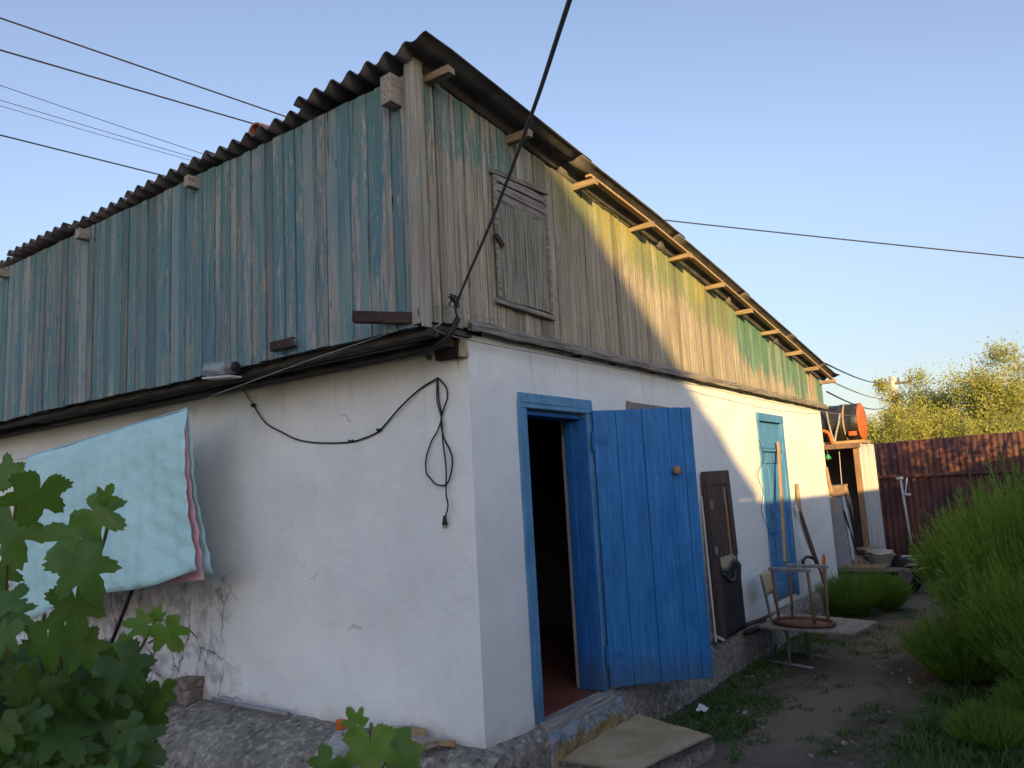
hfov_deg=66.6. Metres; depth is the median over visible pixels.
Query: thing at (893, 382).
utility pole
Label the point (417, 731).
wood offcut
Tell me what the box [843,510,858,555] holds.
rod
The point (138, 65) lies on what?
overhead wire
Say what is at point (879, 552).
rag
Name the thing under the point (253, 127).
ridge tile
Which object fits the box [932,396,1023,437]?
tree
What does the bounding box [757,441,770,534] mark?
wire
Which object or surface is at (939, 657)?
feathery bush
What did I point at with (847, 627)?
table
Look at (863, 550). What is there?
rag
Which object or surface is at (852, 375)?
overhead wire
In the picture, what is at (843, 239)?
overhead wire
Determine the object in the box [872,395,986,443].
tree
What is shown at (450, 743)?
wood offcut
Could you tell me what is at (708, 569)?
batten
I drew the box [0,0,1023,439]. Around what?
sky
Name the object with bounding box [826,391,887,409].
overhead wire
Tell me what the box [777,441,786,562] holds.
plank
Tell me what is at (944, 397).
tree
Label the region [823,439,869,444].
plank
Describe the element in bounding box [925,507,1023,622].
feathery bush
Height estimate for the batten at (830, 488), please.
0.618 m
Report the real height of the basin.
0.172 m
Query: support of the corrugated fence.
on the ground
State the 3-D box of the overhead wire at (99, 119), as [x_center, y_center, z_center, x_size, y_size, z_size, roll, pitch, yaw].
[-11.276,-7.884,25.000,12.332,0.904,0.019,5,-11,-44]
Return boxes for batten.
[701,496,716,641]
[825,467,836,511]
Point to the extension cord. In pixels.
(441, 412)
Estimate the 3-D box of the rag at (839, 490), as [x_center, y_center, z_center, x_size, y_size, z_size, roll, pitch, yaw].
[4.858,1.807,11.834,0.551,0.558,0.497,-7,-9,26]
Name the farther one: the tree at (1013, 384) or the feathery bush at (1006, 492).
the tree at (1013, 384)
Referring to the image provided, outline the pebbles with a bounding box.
[697,629,975,764]
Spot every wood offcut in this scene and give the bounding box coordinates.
[373,725,407,727]
[409,725,426,736]
[411,735,436,749]
[437,739,455,746]
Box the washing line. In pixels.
[13,333,389,460]
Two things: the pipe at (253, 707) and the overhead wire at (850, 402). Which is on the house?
the pipe at (253, 707)
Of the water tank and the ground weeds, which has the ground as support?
the ground weeds
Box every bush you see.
[815,564,885,615]
[860,565,915,610]
[896,596,1003,683]
[908,468,1015,603]
[917,566,981,684]
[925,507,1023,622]
[934,443,1023,598]
[938,696,1023,752]
[954,537,1023,688]
[980,671,1023,718]
[987,471,1023,512]
[992,602,1023,682]
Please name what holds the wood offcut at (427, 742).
on the house
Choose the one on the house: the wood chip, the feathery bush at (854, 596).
the wood chip
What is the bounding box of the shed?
[824,443,885,563]
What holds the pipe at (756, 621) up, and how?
on the pipe at (751, 630)
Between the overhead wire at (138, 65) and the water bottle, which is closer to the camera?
the water bottle
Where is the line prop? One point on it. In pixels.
(121, 617)
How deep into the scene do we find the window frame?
6.26 m
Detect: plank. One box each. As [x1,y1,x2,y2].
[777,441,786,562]
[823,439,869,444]
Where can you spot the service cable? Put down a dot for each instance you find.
(553, 49)
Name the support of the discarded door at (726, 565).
attached to the house
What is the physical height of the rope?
0.556 m
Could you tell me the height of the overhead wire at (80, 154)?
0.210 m
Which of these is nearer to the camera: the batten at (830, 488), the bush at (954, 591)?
the bush at (954, 591)
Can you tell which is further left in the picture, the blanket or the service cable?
the blanket
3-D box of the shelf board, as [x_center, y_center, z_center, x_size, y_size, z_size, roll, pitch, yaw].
[-1.926,-0.043,5.164,0.308,0.037,0.090,-9,-10,35]
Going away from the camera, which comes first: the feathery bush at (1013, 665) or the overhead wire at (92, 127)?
the feathery bush at (1013, 665)
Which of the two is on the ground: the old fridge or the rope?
the old fridge
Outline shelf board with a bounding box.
[202,375,241,379]
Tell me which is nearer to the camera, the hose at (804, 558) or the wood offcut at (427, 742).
the wood offcut at (427, 742)
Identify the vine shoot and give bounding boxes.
[306,706,425,767]
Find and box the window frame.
[626,401,669,409]
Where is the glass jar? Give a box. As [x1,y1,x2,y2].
[202,360,240,376]
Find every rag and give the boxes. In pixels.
[828,484,853,519]
[852,554,868,563]
[854,546,877,553]
[864,549,895,555]
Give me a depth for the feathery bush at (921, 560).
8.40 m
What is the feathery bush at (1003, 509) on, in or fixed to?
on the ground
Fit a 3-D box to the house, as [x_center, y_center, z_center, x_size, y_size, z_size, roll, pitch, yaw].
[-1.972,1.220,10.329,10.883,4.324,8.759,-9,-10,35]
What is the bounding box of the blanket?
[13,408,213,619]
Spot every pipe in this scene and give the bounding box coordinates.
[211,697,290,716]
[744,621,767,633]
[746,614,773,626]
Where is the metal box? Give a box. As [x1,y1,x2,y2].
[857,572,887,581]
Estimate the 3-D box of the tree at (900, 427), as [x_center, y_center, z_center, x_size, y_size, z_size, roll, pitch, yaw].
[10.155,2.170,20.073,2.740,3.870,2.607,-4,-8,4]
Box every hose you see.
[801,555,812,563]
[822,430,833,443]
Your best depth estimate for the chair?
7.63 m
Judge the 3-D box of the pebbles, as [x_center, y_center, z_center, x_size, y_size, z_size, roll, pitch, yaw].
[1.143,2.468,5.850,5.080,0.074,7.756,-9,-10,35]
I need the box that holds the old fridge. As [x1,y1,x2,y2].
[829,495,857,581]
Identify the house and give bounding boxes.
[0,30,843,767]
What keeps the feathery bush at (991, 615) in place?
on the ground
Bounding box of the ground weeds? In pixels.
[100,607,1023,767]
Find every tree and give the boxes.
[865,393,965,443]
[867,356,963,442]
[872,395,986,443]
[894,363,1023,440]
[927,331,1023,436]
[932,374,1014,436]
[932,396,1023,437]
[989,353,1023,427]
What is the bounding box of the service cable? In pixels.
[455,0,571,316]
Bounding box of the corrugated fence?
[874,431,1023,560]
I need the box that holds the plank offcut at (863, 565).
[844,564,885,567]
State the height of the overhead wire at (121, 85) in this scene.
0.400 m
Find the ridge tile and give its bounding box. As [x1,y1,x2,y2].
[248,122,268,134]
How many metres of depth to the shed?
13.43 m
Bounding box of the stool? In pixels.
[768,564,835,627]
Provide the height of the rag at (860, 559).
0.197 m
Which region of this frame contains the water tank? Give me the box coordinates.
[820,403,866,441]
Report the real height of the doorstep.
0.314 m
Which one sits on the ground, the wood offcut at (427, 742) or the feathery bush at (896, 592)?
the feathery bush at (896, 592)
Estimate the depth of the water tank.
13.20 m
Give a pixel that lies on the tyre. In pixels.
(902, 562)
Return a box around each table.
[758,613,877,669]
[837,567,921,571]
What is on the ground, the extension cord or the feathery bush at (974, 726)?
the feathery bush at (974, 726)
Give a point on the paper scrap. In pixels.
(701, 707)
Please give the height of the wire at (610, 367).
0.559 m
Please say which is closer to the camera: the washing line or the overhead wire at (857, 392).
the washing line
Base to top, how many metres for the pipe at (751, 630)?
0.062 m
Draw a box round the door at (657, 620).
[591,407,713,686]
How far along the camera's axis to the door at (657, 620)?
5.50 m
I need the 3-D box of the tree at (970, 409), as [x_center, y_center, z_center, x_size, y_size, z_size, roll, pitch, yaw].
[18.279,2.247,30.147,4.080,5.720,4.892,-9,-10,35]
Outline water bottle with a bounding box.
[327,719,349,760]
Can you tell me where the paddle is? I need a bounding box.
[822,554,825,578]
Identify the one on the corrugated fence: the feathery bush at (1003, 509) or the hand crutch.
the hand crutch
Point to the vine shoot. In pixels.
(375, 747)
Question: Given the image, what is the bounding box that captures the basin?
[865,555,893,566]
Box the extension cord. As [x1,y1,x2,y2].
[243,377,452,528]
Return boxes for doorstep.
[558,713,715,767]
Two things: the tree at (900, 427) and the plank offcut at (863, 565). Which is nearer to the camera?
the plank offcut at (863, 565)
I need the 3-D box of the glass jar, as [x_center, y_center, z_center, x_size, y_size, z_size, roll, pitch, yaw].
[-1.924,-0.105,5.169,0.328,0.117,0.100,-9,-10,35]
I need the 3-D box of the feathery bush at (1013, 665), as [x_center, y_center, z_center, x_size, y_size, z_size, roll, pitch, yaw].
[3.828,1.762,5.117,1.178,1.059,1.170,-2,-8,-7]
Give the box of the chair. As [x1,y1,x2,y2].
[759,570,784,654]
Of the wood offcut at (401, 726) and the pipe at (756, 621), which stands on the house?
the wood offcut at (401, 726)
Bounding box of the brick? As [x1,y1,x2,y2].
[173,675,203,705]
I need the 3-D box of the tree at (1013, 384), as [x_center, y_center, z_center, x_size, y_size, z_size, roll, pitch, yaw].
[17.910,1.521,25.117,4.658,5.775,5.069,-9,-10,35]
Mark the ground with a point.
(880, 687)
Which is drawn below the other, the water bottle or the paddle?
the water bottle
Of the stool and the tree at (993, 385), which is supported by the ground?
the tree at (993, 385)
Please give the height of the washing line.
0.431 m
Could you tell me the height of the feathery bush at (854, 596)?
0.691 m
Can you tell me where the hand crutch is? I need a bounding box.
[896,477,911,539]
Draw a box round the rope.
[825,411,840,443]
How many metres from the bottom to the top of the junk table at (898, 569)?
0.390 m
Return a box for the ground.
[100,572,1022,767]
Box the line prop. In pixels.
[110,589,134,642]
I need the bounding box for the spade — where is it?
[795,484,823,584]
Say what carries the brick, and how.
on the house
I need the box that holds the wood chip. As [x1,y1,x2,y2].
[713,634,724,640]
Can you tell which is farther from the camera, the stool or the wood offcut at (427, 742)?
the stool
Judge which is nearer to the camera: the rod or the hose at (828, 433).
the rod
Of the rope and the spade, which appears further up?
the rope
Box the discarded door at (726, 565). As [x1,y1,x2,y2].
[701,470,746,640]
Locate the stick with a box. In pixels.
[793,505,821,570]
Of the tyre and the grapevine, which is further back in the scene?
the tyre
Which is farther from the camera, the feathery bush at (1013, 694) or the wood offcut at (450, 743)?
the feathery bush at (1013, 694)
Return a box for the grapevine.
[0,452,192,767]
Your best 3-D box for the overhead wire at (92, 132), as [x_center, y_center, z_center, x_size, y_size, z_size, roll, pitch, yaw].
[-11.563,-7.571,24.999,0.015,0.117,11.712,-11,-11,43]
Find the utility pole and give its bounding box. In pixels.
[874,376,909,438]
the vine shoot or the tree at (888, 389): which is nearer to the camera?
the vine shoot
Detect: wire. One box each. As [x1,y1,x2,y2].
[0,17,285,116]
[0,49,252,123]
[0,85,202,153]
[0,100,190,156]
[0,134,165,175]
[1,106,188,159]
[434,321,880,418]
[664,219,1023,257]
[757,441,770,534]
[826,363,890,382]
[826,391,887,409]
[835,383,891,398]
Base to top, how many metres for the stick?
0.810 m
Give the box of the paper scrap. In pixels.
[696,703,708,711]
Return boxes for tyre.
[887,558,922,592]

